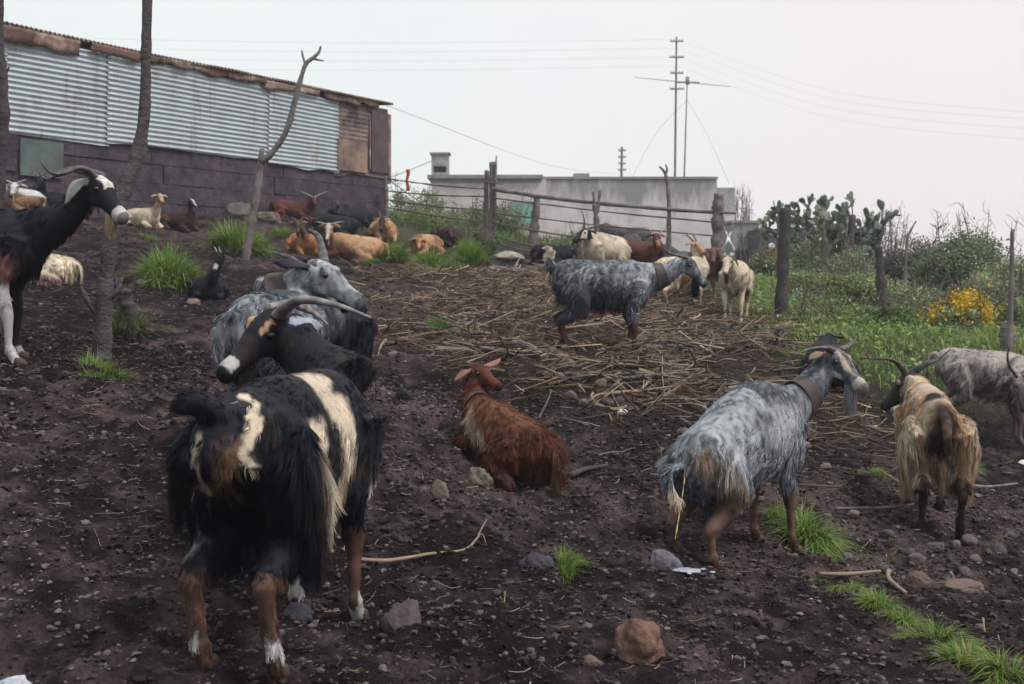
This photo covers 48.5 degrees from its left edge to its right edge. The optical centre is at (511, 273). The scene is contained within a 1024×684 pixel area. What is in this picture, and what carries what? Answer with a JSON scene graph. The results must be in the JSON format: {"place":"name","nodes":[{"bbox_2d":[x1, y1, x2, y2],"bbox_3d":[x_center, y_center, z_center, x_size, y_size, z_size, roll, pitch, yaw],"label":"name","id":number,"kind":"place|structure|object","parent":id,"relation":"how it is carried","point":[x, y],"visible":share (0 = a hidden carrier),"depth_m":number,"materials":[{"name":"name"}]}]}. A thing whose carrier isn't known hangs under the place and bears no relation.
{"place":"outdoors","nodes":[
{"label":"outdoors","id":0,"kind":"place"},
{"bbox_2d":[0,213,1023,683],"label":"ground","id":1,"kind":"structure","parent":0,"point":[64,581],"depth_m":4.60,"materials":[{"name":"soil"}]},
{"bbox_2d":[0,0,10,331],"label":"tree trunk","id":2,"kind":"object","parent":1,"relation":"on","point":[5,113],"visible":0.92,"depth_m":6.58,"materials":[{"name":"brown wood"}]},
{"bbox_2d":[0,675,31,683],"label":"stone","id":3,"kind":"object","parent":1,"relation":"on","point":[19,679],"visible":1,"depth_m":2.73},
{"bbox_2d":[3,179,46,209],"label":"goat","id":4,"kind":"object","parent":1,"relation":"on","point":[16,197],"visible":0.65,"depth_m":14.39},
{"bbox_2d":[28,254,83,286],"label":"goat","id":5,"kind":"object","parent":1,"relation":"on","point":[57,269],"visible":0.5,"depth_m":9.80},
{"bbox_2d":[0,161,128,364],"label":"goat","id":6,"kind":"object","parent":1,"relation":"on","point":[32,239],"visible":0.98,"depth_m":5.62},
{"bbox_2d":[31,169,99,219],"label":"goat","id":7,"kind":"object","parent":1,"relation":"on","point":[53,198],"visible":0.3,"depth_m":14.83},
{"bbox_2d":[73,345,136,381],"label":"grass tuft","id":8,"kind":"object","parent":1,"relation":"on","point":[105,370],"visible":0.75,"depth_m":5.68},
{"bbox_2d":[79,0,152,360],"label":"tree trunk","id":9,"kind":"object","parent":1,"relation":"on","point":[101,310],"visible":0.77,"depth_m":6.11,"materials":[{"name":"brown plant"}]},
{"bbox_2d":[114,271,140,338],"bbox_3d":[-2.364,0.260,7.004,0.178,0.542,0.147,0,0,0],"label":"stump","id":10,"kind":"object","parent":1,"relation":"on","point":[125,296],"visible":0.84,"depth_m":6.97,"materials":[{"name":"grey wood"}]},
{"bbox_2d":[89,301,173,338],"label":"grass tuft","id":11,"kind":"object","parent":1,"relation":"on","point":[115,329],"visible":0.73,"depth_m":6.96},
{"bbox_2d":[126,193,167,228],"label":"goat","id":12,"kind":"object","parent":1,"relation":"on","point":[148,218],"visible":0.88,"depth_m":16.21},
{"bbox_2d":[114,237,224,292],"bbox_3d":[-3.247,-0.100,10.691,1.294,0.572,1.418,0,0,0],"label":"grass tuft","id":13,"kind":"object","parent":1,"relation":"on","point":[160,272],"visible":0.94,"depth_m":10.51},
{"bbox_2d":[159,193,198,232],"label":"goat","id":14,"kind":"object","parent":1,"relation":"on","point":[181,222],"visible":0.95,"depth_m":16.85},
{"bbox_2d":[3,21,392,218],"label":"shed","id":15,"kind":"structure","parent":1,"relation":"on","point":[212,129],"depth_m":18.30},
{"bbox_2d":[187,246,231,301],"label":"goat","id":16,"kind":"object","parent":1,"relation":"on","point":[211,285],"visible":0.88,"depth_m":9.77},
{"bbox_2d":[186,213,284,257],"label":"grass tuft","id":17,"kind":"object","parent":1,"relation":"on","point":[231,241],"visible":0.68,"depth_m":13.50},
{"bbox_2d":[222,202,258,219],"bbox_3d":[-4.487,-0.974,18.901,0.583,0.404,0.506,0,0,0],"label":"stone","id":18,"kind":"object","parent":1,"relation":"on","point":[237,210],"visible":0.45,"depth_m":18.72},
{"bbox_2d":[257,211,281,223],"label":"stone","id":19,"kind":"object","parent":1,"relation":"on","point":[270,217],"visible":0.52,"depth_m":18.88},
{"bbox_2d":[157,295,388,683],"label":"goat","id":20,"kind":"object","parent":1,"relation":"on","point":[277,472],"visible":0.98,"depth_m":3.09},
{"bbox_2d":[242,46,323,260],"bbox_3d":[-2.629,-1.318,13.000,0.958,2.550,0.108,0,0,0],"label":"forked branch","id":21,"kind":"object","parent":1,"relation":"on","point":[263,159],"visible":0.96,"depth_m":12.97,"materials":[{"name":"grey wood"}]},
{"bbox_2d":[208,229,378,391],"bbox_3d":[-0.879,0.365,4.812,0.506,1.124,0.921,0,0,30],"label":"goat","id":22,"kind":"object","parent":1,"relation":"on","point":[321,276],"visible":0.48,"depth_m":4.80},
{"bbox_2d":[269,191,326,219],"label":"goat","id":23,"kind":"object","parent":1,"relation":"on","point":[286,208],"visible":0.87,"depth_m":19.83},
{"bbox_2d":[283,602,314,623],"bbox_3d":[-0.683,1.085,3.582,0.120,0.103,0.092,0,0,-17],"label":"stone","id":24,"kind":"object","parent":1,"relation":"on","point":[302,612],"visible":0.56,"depth_m":3.56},
{"bbox_2d":[284,216,317,255],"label":"goat","id":25,"kind":"object","parent":1,"relation":"on","point":[301,240],"visible":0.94,"depth_m":15.65},
{"bbox_2d":[303,213,362,234],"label":"goat","id":26,"kind":"object","parent":1,"relation":"on","point":[348,225],"visible":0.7,"depth_m":18.45},
{"bbox_2d":[327,201,373,227],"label":"goat","id":27,"kind":"object","parent":1,"relation":"on","point":[364,216],"visible":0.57,"depth_m":20.16},
{"bbox_2d":[317,221,389,262],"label":"goat","id":28,"kind":"object","parent":1,"relation":"on","point":[345,246],"visible":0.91,"depth_m":15.62},
{"bbox_2d":[367,208,398,241],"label":"goat","id":29,"kind":"object","parent":1,"relation":"on","point":[384,228],"visible":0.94,"depth_m":18.71},
{"bbox_2d":[374,232,417,262],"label":"grass tuft","id":30,"kind":"object","parent":1,"relation":"on","point":[398,254],"visible":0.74,"depth_m":15.96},
{"bbox_2d":[379,599,420,632],"bbox_3d":[-0.339,1.092,3.543,0.119,0.154,0.108,0,0,36],"label":"stone","id":31,"kind":"object","parent":1,"relation":"on","point":[406,612],"visible":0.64,"depth_m":3.52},
{"bbox_2d":[388,163,449,214],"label":"bush","id":32,"kind":"object","parent":1,"relation":"on","point":[400,197],"visible":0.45,"depth_m":29.89,"materials":[{"name":"green plant"}]},
{"bbox_2d":[361,519,486,562],"bbox_3d":[-0.306,1.035,4.300,0.069,0.091,0.693,0,0,42],"label":"branch","id":33,"kind":"object","parent":1,"relation":"on","point":[386,560],"visible":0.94,"depth_m":4.22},
{"bbox_2d":[407,234,444,255],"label":"goat","id":34,"kind":"object","parent":1,"relation":"on","point":[421,241],"visible":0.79,"depth_m":17.51},
{"bbox_2d":[411,313,455,335],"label":"grass tuft","id":35,"kind":"object","parent":1,"relation":"on","point":[441,324],"visible":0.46,"depth_m":8.66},
{"bbox_2d":[404,244,463,270],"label":"grass tuft","id":36,"kind":"object","parent":1,"relation":"on","point":[426,258],"visible":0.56,"depth_m":14.55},
{"bbox_2d":[392,195,478,225],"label":"bush","id":37,"kind":"object","parent":1,"relation":"on","point":[453,213],"visible":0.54,"depth_m":24.53,"materials":[{"name":"green plant"}]},
{"bbox_2d":[431,479,448,498],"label":"stone","id":38,"kind":"object","parent":1,"relation":"on","point":[439,488],"visible":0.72,"depth_m":5.04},
{"bbox_2d":[430,226,461,247],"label":"goat","id":39,"kind":"object","parent":1,"relation":"on","point":[445,235],"visible":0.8,"depth_m":19.16},
{"bbox_2d":[372,208,566,244],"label":"slope grass","id":40,"kind":"structure","parent":1,"relation":"on","point":[396,217],"depth_m":22.84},
{"bbox_2d":[439,234,500,267],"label":"grass tuft","id":41,"kind":"object","parent":1,"relation":"on","point":[471,254],"visible":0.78,"depth_m":16.27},
{"bbox_2d":[452,190,488,228],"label":"bush","id":42,"kind":"object","parent":1,"relation":"on","point":[476,214],"visible":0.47,"depth_m":25.91,"materials":[{"name":"green plant"}]},
{"bbox_2d":[449,219,501,255],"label":"bush","id":43,"kind":"object","parent":1,"relation":"on","point":[491,239],"visible":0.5,"depth_m":17.96,"materials":[{"name":"green plant"}]},
{"bbox_2d":[466,467,493,489],"bbox_3d":[-0.154,0.974,5.298,0.136,0.144,0.114,0,0,0],"label":"stone","id":44,"kind":"object","parent":1,"relation":"on","point":[480,477],"visible":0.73,"depth_m":5.26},
{"bbox_2d":[466,183,533,237],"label":"bush","id":45,"kind":"object","parent":1,"relation":"on","point":[509,220],"visible":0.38,"depth_m":26.42,"materials":[{"name":"green plant"}]},
{"bbox_2d":[489,251,524,261],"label":"stone","id":46,"kind":"object","parent":1,"relation":"on","point":[509,256],"visible":0.85,"depth_m":17.63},
{"bbox_2d":[474,258,540,276],"bbox_3d":[0.227,-0.092,16.484,0.911,0.329,2.909,0,0,13],"label":"log","id":47,"kind":"object","parent":1,"relation":"on","point":[501,270],"visible":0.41,"depth_m":15.25,"materials":[{"name":"brown wood"}]},
{"bbox_2d":[448,358,570,499],"bbox_3d":[-0.027,0.752,5.723,0.466,0.586,0.827,0,0,-38],"label":"goat","id":48,"kind":"object","parent":1,"relation":"on","point":[506,444],"visible":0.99,"depth_m":5.51},
{"bbox_2d":[0,219,1023,683],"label":"mud clods","id":49,"kind":"object","parent":1,"relation":"on","point":[312,631],"visible":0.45,"depth_m":4.56,"materials":[{"name":"soil"}]},
{"bbox_2d":[0,256,1023,683],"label":"brushwood litter","id":50,"kind":"object","parent":1,"relation":"on","point":[528,302],"visible":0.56,"depth_m":8.54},
{"bbox_2d":[590,380,673,401],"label":"dry branch","id":51,"kind":"object","parent":50,"relation":"on","point":[624,392],"visible":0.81,"depth_m":7.10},
{"bbox_2d":[579,371,687,378],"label":"dry branch","id":52,"kind":"object","parent":50,"relation":"on","point":[640,376],"visible":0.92,"depth_m":7.46,"materials":[{"name":"brown wood"}]},
{"bbox_2d":[510,340,548,361],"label":"branch","id":53,"kind":"object","parent":1,"relation":"on","point":[530,347],"visible":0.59,"depth_m":7.99,"materials":[{"name":"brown wood"}]},
{"bbox_2d":[518,552,554,569],"bbox_3d":[0.094,1.119,4.323,0.142,0.129,0.131,0,0,0],"label":"stone","id":54,"kind":"object","parent":1,"relation":"on","point":[539,561],"visible":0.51,"depth_m":4.28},
{"bbox_2d":[528,244,576,264],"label":"goat","id":55,"kind":"object","parent":1,"relation":"on","point":[562,253],"visible":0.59,"depth_m":17.32},
{"bbox_2d":[384,156,735,256],"bbox_3d":[0.175,-0.975,19.818,7.742,2.273,1.181,0,0,38],"label":"wire fence","id":56,"kind":"object","parent":1,"relation":"on","point":[491,190],"visible":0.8,"depth_m":19.41,"materials":[{"name":"brown wood"}]},
{"bbox_2d":[543,544,597,586],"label":"grass tuft","id":57,"kind":"object","parent":1,"relation":"on","point":[564,563],"visible":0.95,"depth_m":4.32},
{"bbox_2d":[539,212,604,251],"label":"bush","id":58,"kind":"object","parent":1,"relation":"on","point":[568,242],"visible":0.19,"depth_m":23.96,"materials":[{"name":"green plant"}]},
{"bbox_2d":[427,152,734,251],"bbox_3d":[2.381,-1.430,39.075,10.100,4.860,6.450,0,0,0],"label":"farmhouse","id":59,"kind":"object","parent":1,"relation":"on","point":[695,193],"visible":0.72,"depth_m":36.25,"materials":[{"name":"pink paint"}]},
{"bbox_2d":[510,201,533,225],"bbox_3d":[0.389,-1.875,35.959,0.898,0.790,0.077,0,0,0],"label":"window","id":60,"kind":"structure","parent":59,"relation":"in","point":[528,220],"depth_m":35.94,"materials":[{"name":"teal paint"}]},
{"bbox_2d":[632,77,730,179],"bbox_3d":[5.757,-4.889,39.000,3.526,3.679,0.100,0,0,0],"label":"antenna mast","id":61,"kind":"object","parent":59,"relation":"on","point":[687,81],"visible":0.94,"depth_m":38.98,"materials":[{"name":"metal"}]},
{"bbox_2d":[569,464,608,478],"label":"branch","id":62,"kind":"object","parent":1,"relation":"on","point":[573,473],"visible":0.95,"depth_m":5.86,"materials":[{"name":"grey wood"}]},
{"bbox_2d":[572,210,631,259],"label":"goat","id":63,"kind":"object","parent":1,"relation":"on","point":[594,245],"visible":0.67,"depth_m":14.26},
{"bbox_2d":[542,245,707,356],"bbox_3d":[0.825,0.226,8.306,1.169,0.854,0.401,0,0,-3],"label":"goat","id":64,"kind":"object","parent":1,"relation":"on","point":[581,288],"visible":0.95,"depth_m":8.19},
{"bbox_2d":[571,223,688,256],"bbox_3d":[2.066,-0.580,27.182,4.834,1.177,2.643,0,0,0],"label":"stone heap","id":65,"kind":"object","parent":1,"relation":"on","point":[636,235],"visible":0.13,"depth_m":26.33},
{"bbox_2d":[613,618,664,664],"bbox_3d":[0.363,1.083,3.263,0.132,0.199,0.111,0,0,30],"label":"stone","id":66,"kind":"object","parent":1,"relation":"on","point":[637,639],"visible":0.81,"depth_m":3.23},
{"bbox_2d":[625,226,669,262],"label":"goat","id":67,"kind":"object","parent":1,"relation":"on","point":[646,251],"visible":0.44,"depth_m":14.81},
{"bbox_2d":[650,549,682,570],"bbox_3d":[0.624,1.179,4.572,0.123,0.137,0.119,0,0,19],"label":"stone","id":68,"kind":"object","parent":1,"relation":"on","point":[663,558],"visible":0.61,"depth_m":4.53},
{"bbox_2d":[670,37,683,176],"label":"utility pole","id":69,"kind":"object","parent":1,"relation":"on","point":[675,89],"visible":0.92,"depth_m":59.95,"materials":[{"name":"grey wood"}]},
{"bbox_2d":[654,233,709,305],"bbox_3d":[2.053,-0.035,13.614,0.785,0.909,0.452,0,0,-43],"label":"goat","id":70,"kind":"object","parent":1,"relation":"on","point":[698,251],"visible":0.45,"depth_m":13.56},
{"bbox_2d":[688,247,726,300],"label":"goat","id":71,"kind":"object","parent":1,"relation":"on","point":[713,256],"visible":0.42,"depth_m":14.34},
{"bbox_2d":[718,217,754,321],"bbox_3d":[2.448,-0.006,12.564,0.354,1.182,1.232,0,0,18],"label":"goat","id":72,"kind":"object","parent":1,"relation":"on","point":[735,275],"visible":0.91,"depth_m":12.46},
{"bbox_2d":[722,216,758,262],"bbox_3d":[6.366,-0.375,32.120,0.854,2.350,2.360,0,0,0],"label":"hut","id":73,"kind":"object","parent":1,"relation":"on","point":[745,225],"visible":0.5,"depth_m":31.00,"materials":[{"name":"concrete"}]},
{"bbox_2d":[734,182,755,219],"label":"bush","id":74,"kind":"object","parent":1,"relation":"on","point":[747,211],"visible":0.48,"depth_m":39.90,"materials":[{"name":"grey plant"}]},
{"bbox_2d":[654,338,868,569],"bbox_3d":[1.158,0.799,5.125,1.328,0.970,0.404,0,0,-37],"label":"goat","id":75,"kind":"object","parent":1,"relation":"on","point":[730,453],"visible":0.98,"depth_m":4.89},
{"bbox_2d":[748,229,778,264],"bbox_3d":[6.875,-0.516,30.000,1.184,1.268,2.600,0,0,0],"label":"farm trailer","id":76,"kind":"object","parent":1,"relation":"on","point":[754,244],"visible":0.23,"depth_m":29.78,"materials":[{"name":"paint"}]},
{"bbox_2d":[731,217,796,277],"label":"bush","id":77,"kind":"object","parent":1,"relation":"on","point":[764,259],"visible":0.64,"depth_m":18.88,"materials":[{"name":"green plant"}]},
{"bbox_2d":[748,499,785,521],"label":"grass tuft","id":78,"kind":"object","parent":1,"relation":"on","point":[773,508],"visible":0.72,"depth_m":5.64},
{"bbox_2d":[774,207,790,318],"bbox_3d":[3.095,-0.051,12.999,0.198,1.408,0.166,0,0,0],"label":"fence post","id":79,"kind":"object","parent":1,"relation":"on","point":[781,300],"visible":0.81,"depth_m":12.95,"materials":[{"name":"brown wood"}]},
{"bbox_2d":[767,260,856,307],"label":"bush","id":80,"kind":"object","parent":1,"relation":"on","point":[843,297],"visible":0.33,"depth_m":15.47,"materials":[{"name":"green plant"}]},
{"bbox_2d":[789,222,839,276],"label":"bush","id":81,"kind":"object","parent":1,"relation":"on","point":[817,261],"visible":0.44,"depth_m":22.91,"materials":[{"name":"green plant"}]},
{"bbox_2d":[760,499,869,561],"bbox_3d":[1.408,1.210,5.462,0.558,0.264,0.696,0,0,-18],"label":"grass tuft","id":82,"kind":"object","parent":1,"relation":"on","point":[808,534],"visible":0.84,"depth_m":5.38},
{"bbox_2d":[776,270,872,328],"bbox_3d":[3.400,0.288,12.385,1.081,0.662,0.715,0,0,28],"label":"bush","id":83,"kind":"object","parent":1,"relation":"on","point":[827,316],"visible":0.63,"depth_m":12.38,"materials":[{"name":"green plant"}]},
{"bbox_2d":[754,191,901,267],"bbox_3d":[6.982,-0.577,24.966,3.295,2.461,1.679,0,0,0],"label":"prickly pear","id":84,"kind":"object","parent":1,"relation":"on","point":[871,232],"visible":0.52,"depth_m":24.94,"materials":[{"name":"green plant"}]},
{"bbox_2d":[799,333,861,401],"bbox_3d":[2.533,0.769,9.101,0.475,0.552,0.868,0,0,10],"label":"goat","id":85,"kind":"object","parent":1,"relation":"on","point":[827,339],"visible":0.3,"depth_m":9.06},
{"bbox_2d":[767,244,895,302],"bbox_3d":[4.640,0.009,16.463,1.886,0.905,1.180,0,0,0],"label":"bush","id":86,"kind":"object","parent":1,"relation":"on","point":[857,286],"visible":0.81,"depth_m":16.32,"materials":[{"name":"green plant"}]},
{"bbox_2d":[826,578,868,595],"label":"grass tuft","id":87,"kind":"object","parent":1,"relation":"on","point":[854,587],"visible":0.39,"depth_m":4.60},
{"bbox_2d":[812,236,884,277],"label":"bush","id":88,"kind":"object","parent":1,"relation":"on","point":[843,263],"visible":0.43,"depth_m":21.54,"materials":[{"name":"green plant"}]},
{"bbox_2d":[819,570,880,575],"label":"branch","id":89,"kind":"object","parent":1,"relation":"on","point":[847,573],"visible":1,"depth_m":4.86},
{"bbox_2d":[835,503,914,509],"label":"branch","id":90,"kind":"object","parent":1,"relation":"on","point":[865,508],"visible":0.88,"depth_m":6.12,"materials":[{"name":"brown wood"}]},
{"bbox_2d":[874,245,887,305],"bbox_3d":[4.809,0.208,14.798,0.185,1.145,0.164,0,0,0],"label":"fence post","id":91,"kind":"object","parent":1,"relation":"on","point":[880,281],"visible":0.62,"depth_m":14.75,"materials":[{"name":"grey wood"}]},
{"bbox_2d":[845,280,919,327],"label":"bush","id":92,"kind":"object","parent":1,"relation":"on","point":[890,313],"visible":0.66,"depth_m":12.33,"materials":[{"name":"green plant"}]},
{"bbox_2d":[849,586,915,614],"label":"grass tuft","id":93,"kind":"object","parent":1,"relation":"on","point":[874,601],"visible":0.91,"depth_m":4.36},
{"bbox_2d":[858,203,915,269],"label":"bush","id":94,"kind":"object","parent":1,"relation":"on","point":[890,240],"visible":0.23,"depth_m":29.94,"materials":[{"name":"green plant"}]},
{"bbox_2d":[885,568,906,593],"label":"branch","id":95,"kind":"object","parent":1,"relation":"on","point":[891,581],"visible":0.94,"depth_m":4.78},
{"bbox_2d":[879,604,934,631],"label":"grass tuft","id":96,"kind":"object","parent":1,"relation":"on","point":[907,619],"visible":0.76,"depth_m":4.17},
{"bbox_2d":[872,216,942,290],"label":"bush","id":97,"kind":"object","parent":1,"relation":"on","point":[894,264],"visible":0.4,"depth_m":22.61,"materials":[{"name":"green plant"}]},
{"bbox_2d":[903,221,916,289],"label":"dead stem","id":98,"kind":"object","parent":1,"relation":"on","point":[906,253],"visible":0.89,"depth_m":18.98,"materials":[{"name":"grey wood"}]},
{"bbox_2d":[902,571,932,588],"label":"stone","id":99,"kind":"object","parent":1,"relation":"on","point":[918,580],"visible":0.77,"depth_m":4.83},
{"bbox_2d":[902,282,943,321],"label":"broom bush","id":100,"kind":"object","parent":1,"relation":"on","point":[923,313],"visible":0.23,"depth_m":14.14,"materials":[{"name":"green plant"}]},
{"bbox_2d":[868,349,981,538],"bbox_3d":[2.236,0.904,6.194,0.474,0.933,1.042,0,0,10],"label":"goat","id":101,"kind":"object","parent":1,"relation":"on","point":[936,431],"visible":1,"depth_m":5.85},
{"bbox_2d":[863,265,988,308],"bbox_3d":[5.887,0.240,16.673,1.714,0.775,1.413,0,0,0],"label":"bush","id":102,"kind":"object","parent":1,"relation":"on","point":[908,294],"visible":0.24,"depth_m":16.45,"materials":[{"name":"green plant"}]},
{"bbox_2d":[886,612,988,654],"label":"grass tuft","id":103,"kind":"object","parent":1,"relation":"on","point":[939,634],"visible":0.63,"depth_m":3.88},
{"bbox_2d":[889,272,995,312],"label":"bush","id":104,"kind":"object","parent":1,"relation":"on","point":[916,303],"visible":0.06,"depth_m":15.11,"materials":[{"name":"green plant"}]},
{"bbox_2d":[914,633,1001,677],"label":"grass tuft","id":105,"kind":"object","parent":1,"relation":"on","point":[946,652],"visible":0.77,"depth_m":3.71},
{"bbox_2d":[917,244,1003,334],"bbox_3d":[5.071,0.228,12.993,1.029,1.113,0.801,0,0,-37],"label":"broom bush","id":106,"kind":"object","parent":1,"relation":"on","point":[952,309],"visible":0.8,"depth_m":12.88,"materials":[{"name":"yellow plant"}]},
{"bbox_2d":[943,578,984,594],"bbox_3d":[1.914,1.341,4.824,0.179,0.081,0.136,0,0,0],"label":"stone","id":107,"kind":"object","parent":1,"relation":"on","point":[964,586],"visible":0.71,"depth_m":4.78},
{"bbox_2d":[907,202,1023,293],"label":"bush","id":108,"kind":"object","parent":1,"relation":"on","point":[962,254],"visible":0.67,"depth_m":20.15,"materials":[{"name":"green plant"}]},
{"bbox_2d":[924,345,1023,447],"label":"goat","id":109,"kind":"object","parent":1,"relation":"on","point":[965,375],"visible":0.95,"depth_m":8.89},
{"bbox_2d":[950,643,1023,683],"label":"grass tuft","id":110,"kind":"object","parent":1,"relation":"on","point":[1012,674],"visible":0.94,"depth_m":3.58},
{"bbox_2d":[959,241,1023,306],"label":"bush","id":111,"kind":"object","parent":1,"relation":"on","point":[999,281],"visible":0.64,"depth_m":19.04,"materials":[{"name":"green plant"}]},
{"bbox_2d":[977,270,1023,334],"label":"bush","id":112,"kind":"object","parent":1,"relation":"on","point":[1018,307],"visible":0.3,"depth_m":13.49,"materials":[{"name":"green plant"}]},
{"bbox_2d":[998,321,1017,352],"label":"rock","id":113,"kind":"object","parent":1,"relation":"on","point":[1002,334],"visible":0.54,"depth_m":11.21,"materials":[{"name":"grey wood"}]},
{"bbox_2d":[1005,229,1014,351],"bbox_3d":[4.810,0.260,11.001,0.094,1.374,0.067,0,0,0],"label":"fence post","id":114,"kind":"object","parent":1,"relation":"on","point":[1009,337],"visible":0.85,"depth_m":10.98,"materials":[{"name":"grey wood"}]},
{"bbox_2d":[4,0,1023,274],"label":"sky","id":115,"kind":"structure","parent":0,"point":[563,113],"materials":[{"name":"white"}]},
{"bbox_2d":[706,267,1023,415],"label":"meadow grass","id":116,"kind":"structure","parent":0,"point":[918,331],"depth_m":11.45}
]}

